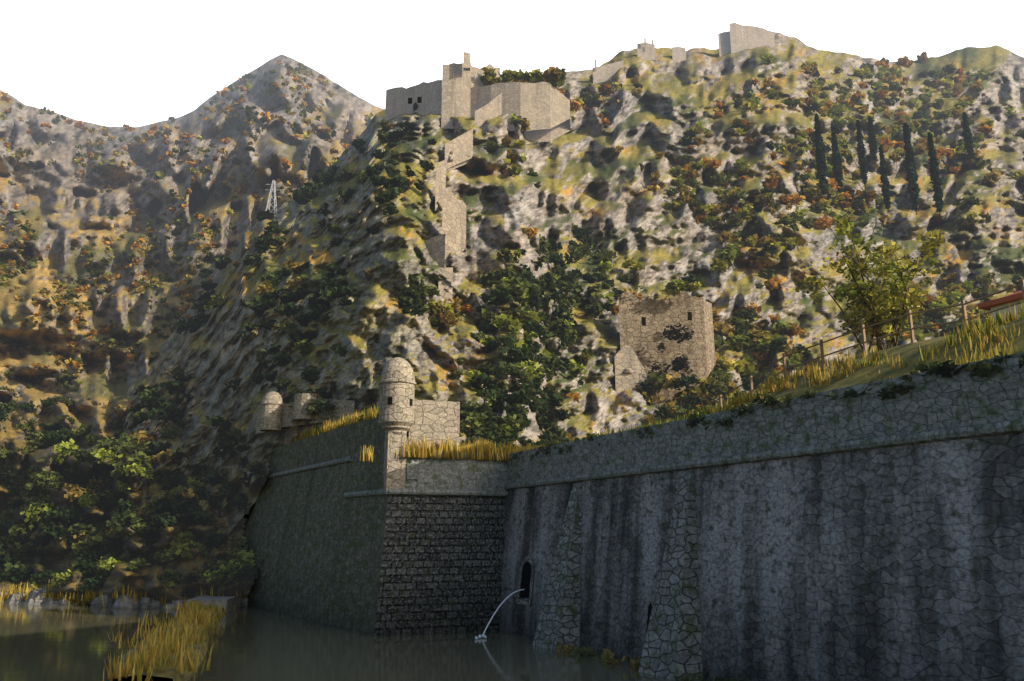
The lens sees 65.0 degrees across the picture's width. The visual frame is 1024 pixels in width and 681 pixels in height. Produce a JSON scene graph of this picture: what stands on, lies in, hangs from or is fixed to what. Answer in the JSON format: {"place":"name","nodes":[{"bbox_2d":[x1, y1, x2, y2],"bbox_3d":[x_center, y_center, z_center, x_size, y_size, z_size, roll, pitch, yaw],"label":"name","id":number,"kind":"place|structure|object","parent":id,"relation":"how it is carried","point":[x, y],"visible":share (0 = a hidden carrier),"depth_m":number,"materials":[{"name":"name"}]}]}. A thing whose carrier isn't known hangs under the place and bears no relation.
{"place":"outdoors","nodes":[
{"label":"outdoors","id":0,"kind":"place"},
{"bbox_2d":[0,54,383,603],"bbox_3d":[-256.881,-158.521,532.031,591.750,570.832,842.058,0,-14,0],"label":"mountains","id":1,"kind":"structure","parent":0,"point":[52,186],"depth_m":188.69,"materials":[{"name":"grey stone"}]},
{"bbox_2d":[0,603,711,680],"bbox_3d":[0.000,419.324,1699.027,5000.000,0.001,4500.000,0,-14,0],"label":"river water","id":2,"kind":"structure","parent":0,"point":[42,642],"depth_m":35.65,"materials":[{"name":"green liquid"}]},
{"bbox_2d":[0,588,247,608],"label":"shoreline rocks","id":3,"kind":"object","parent":2,"relation":"on","point":[146,602],"visible":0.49,"depth_m":59.03,"materials":[{"name":"grey stone"}]},
{"bbox_2d":[109,606,223,680],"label":"river dyke mound","id":4,"kind":"object","parent":2,"relation":"on","point":[173,674],"visible":0.3,"depth_m":32.66,"materials":[{"name":"green plant"}]},
{"bbox_2d":[188,596,237,611],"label":"concrete river dyke","id":5,"kind":"structure","parent":2,"relation":"on","point":[228,602],"depth_m":54.68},
{"bbox_2d":[241,417,388,635],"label":"bastion faces","id":6,"kind":"object","parent":2,"relation":"on","point":[315,538],"visible":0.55,"depth_m":50.03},
{"bbox_2d":[374,495,505,635],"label":"bastion wall","id":7,"kind":"structure","parent":2,"relation":"on","point":[441,565],"depth_m":43.94,"materials":[{"name":"grey stone"}]},
{"bbox_2d":[266,456,507,497],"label":"bastion cordons","id":8,"kind":"object","parent":7,"relation":"attached to","point":[429,492],"visible":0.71,"depth_m":46.02,"materials":[{"name":"stone"}]},
{"bbox_2d":[378,357,415,493],"bbox_3d":[-6.605,4.780,45.808,2.180,7.810,2.180,0,-14,0],"label":"sentry turret","id":9,"kind":"object","parent":7,"relation":"on","point":[397,383],"visible":1,"depth_m":45.22,"materials":[{"name":"stone"}]},
{"bbox_2d":[388,397,412,405],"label":"sentry turret slits","id":10,"kind":"object","parent":9,"relation":"in","point":[390,401],"visible":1,"depth_m":45.16,"materials":[{"name":"black"}]},
{"bbox_2d":[475,589,523,638],"bbox_3d":[-0.747,14.022,41.335,2.877,2.333,0.662,8,-16,-30],"label":"water jet","id":11,"kind":"object","parent":2,"relation":"on","point":[483,635],"visible":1,"depth_m":40.89,"materials":[{"name":"white"}]},
{"bbox_2d":[0,300,1023,680],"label":"grass","id":12,"kind":"structure","parent":2,"relation":"on","point":[178,636],"depth_m":35.30,"materials":[{"name":"yellow plant"}]},
{"bbox_2d":[499,432,1023,680],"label":"rampart wall","id":13,"kind":"structure","parent":2,"relation":"on","point":[901,563],"depth_m":25.59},
{"bbox_2d":[516,556,533,605],"bbox_3d":[0.706,12.582,42.219,0.334,2.450,1.600,7,-15,-26],"label":"arch surround","id":14,"kind":"object","parent":13,"relation":"attached to","point":[522,601],"visible":1,"depth_m":42.14,"materials":[{"name":"grey stone"}]},
{"bbox_2d":[533,483,581,650],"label":"buttress","id":15,"kind":"structure","parent":13,"relation":"attached to","point":[558,621],"depth_m":37.83,"materials":[{"name":"stone"}]},
{"bbox_2d":[647,602,651,628],"bbox_3d":[5.581,11.234,32.571,0.144,1.200,0.300,7,-15,-26],"label":"wall slit","id":16,"kind":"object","parent":13,"relation":"attached to","point":[649,610],"depth_m":32.65,"materials":[{"name":"black"}]},
{"bbox_2d":[638,471,702,679],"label":"buttress","id":17,"kind":"structure","parent":13,"relation":"attached to","point":[673,640],"depth_m":30.49,"materials":[{"name":"stone"}]},
{"bbox_2d":[504,419,1023,489],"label":"stone string course","id":18,"kind":"object","parent":13,"relation":"attached to","point":[988,429],"depth_m":26.76,"materials":[{"name":"grey stone"}]},
{"bbox_2d":[507,352,1023,483],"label":"parapet wall","id":19,"kind":"structure","parent":13,"relation":"on","point":[931,401],"depth_m":27.27,"materials":[{"name":"grey stone"}]},
{"bbox_2d":[405,451,506,490],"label":"parapet wall","id":20,"kind":"structure","parent":0,"point":[454,474],"depth_m":45.96,"materials":[{"name":"grey stone"}]},
{"bbox_2d":[406,464,417,479],"bbox_3d":[-5.606,7.355,45.056,0.620,0.850,0.200,5,-15,-19],"label":"bastion coat of arms","id":21,"kind":"object","parent":20,"relation":"attached to","point":[411,471],"visible":1,"depth_m":44.99},
{"bbox_2d":[0,0,1023,126],"label":"sky","id":22,"kind":"structure","parent":0,"point":[110,63],"materials":[{"name":"white"}]},
{"bbox_2d":[520,562,530,597],"bbox_3d":[0.762,12.565,42.253,0.216,1.800,1.000,7,-15,-26],"label":"arched opening","id":23,"kind":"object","parent":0,"point":[526,579],"depth_m":42.25,"materials":[{"name":"black"}]},
{"bbox_2d":[71,31,1023,605],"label":"rocky hillside","id":24,"kind":"structure","parent":0,"point":[589,175],"depth_m":118.18,"materials":[{"name":"grey stone"}]},
{"bbox_2d":[266,180,281,213],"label":"electricity pylon","id":25,"kind":"object","parent":24,"relation":"on","point":[274,191],"visible":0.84,"depth_m":140.06,"materials":[{"name":"silver metal"}]},
{"bbox_2d":[255,391,354,435],"bbox_3d":[-16.229,5.137,60.614,12.765,3.050,2.435,-10,-17,34],"label":"hillside sentry box and wall","id":26,"kind":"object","parent":24,"relation":"on","point":[275,413],"visible":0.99,"depth_m":60.80,"materials":[{"name":"stone"}]},
{"bbox_2d":[424,93,501,302],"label":"fortification wall","id":27,"kind":"structure","parent":24,"relation":"on","point":[447,242],"depth_m":82.52,"materials":[{"name":"stone"}]},
{"bbox_2d":[385,52,569,141],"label":"fort","id":28,"kind":"structure","parent":24,"relation":"on","point":[461,90],"depth_m":152.61,"materials":[{"name":"stone"}]},
{"bbox_2d":[408,97,421,103],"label":"fort openings","id":29,"kind":"object","parent":28,"relation":"attached to","point":[419,99],"visible":1,"depth_m":149.53,"materials":[{"name":"black"}]},
{"bbox_2d":[0,50,1023,680],"bbox_3d":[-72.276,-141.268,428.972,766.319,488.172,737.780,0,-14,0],"label":"shrubs","id":30,"kind":"object","parent":24,"relation":"on","point":[526,288],"visible":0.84,"depth_m":87.88,"materials":[{"name":"green plant"}]},
{"bbox_2d":[615,345,646,394],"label":"ruined tower fragment","id":31,"kind":"object","parent":24,"relation":"on","point":[626,356],"visible":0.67,"depth_m":80.76,"materials":[{"name":"beige stone"}]},
{"bbox_2d":[619,291,715,401],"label":"ruined tower","id":32,"kind":"structure","parent":24,"relation":"on","point":[644,341],"depth_m":83.65,"materials":[{"name":"beige stone"}]},
{"bbox_2d":[641,312,691,324],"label":"windows","id":33,"kind":"structure","parent":32,"relation":"attached to","point":[688,313],"depth_m":81.91,"materials":[{"name":"black"}]},
{"bbox_2d":[593,23,774,83],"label":"hilltop fortress ruins","id":34,"kind":"object","parent":24,"relation":"on","point":[734,38],"visible":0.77,"depth_m":337.65,"materials":[{"name":"stone"}]},
{"bbox_2d":[822,150,971,216],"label":"cypress trunks","id":35,"kind":"object","parent":24,"relation":"on","point":[888,208],"visible":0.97,"depth_m":175.50,"materials":[{"name":"brown plant"}]},
{"bbox_2d":[736,318,1023,408],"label":"grassy bank","id":36,"kind":"structure","parent":0,"point":[909,351],"depth_m":29.55,"materials":[{"name":"green plant"}]},
{"bbox_2d":[691,279,1023,411],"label":"bank fence","id":37,"kind":"object","parent":36,"relation":"on","point":[910,321],"visible":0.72,"depth_m":32.74,"materials":[{"name":"brown wood"}]},
{"bbox_2d":[814,230,932,354],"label":"young tree branches","id":38,"kind":"object","parent":36,"relation":"on","point":[880,343],"visible":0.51,"depth_m":33.80,"materials":[{"name":"brown plant"}]},
{"bbox_2d":[990,299,1022,326],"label":"bank house walls","id":39,"kind":"structure","parent":36,"relation":"on","point":[1002,311],"depth_m":40.95,"materials":[{"name":"grey paint"}]},
{"bbox_2d":[978,290,1022,310],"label":"roof","id":40,"kind":"structure","parent":39,"relation":"on","point":[1006,299],"depth_m":40.99,"materials":[{"name":"red tile"}]},
{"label":"bastion platform","id":41,"kind":"structure","parent":0,"visible":0},
{"bbox_2d":[407,399,459,449],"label":"stone wall block","id":42,"kind":"structure","parent":41,"relation":"on","point":[437,421],"depth_m":46.60,"materials":[{"name":"stone"}]}
]}

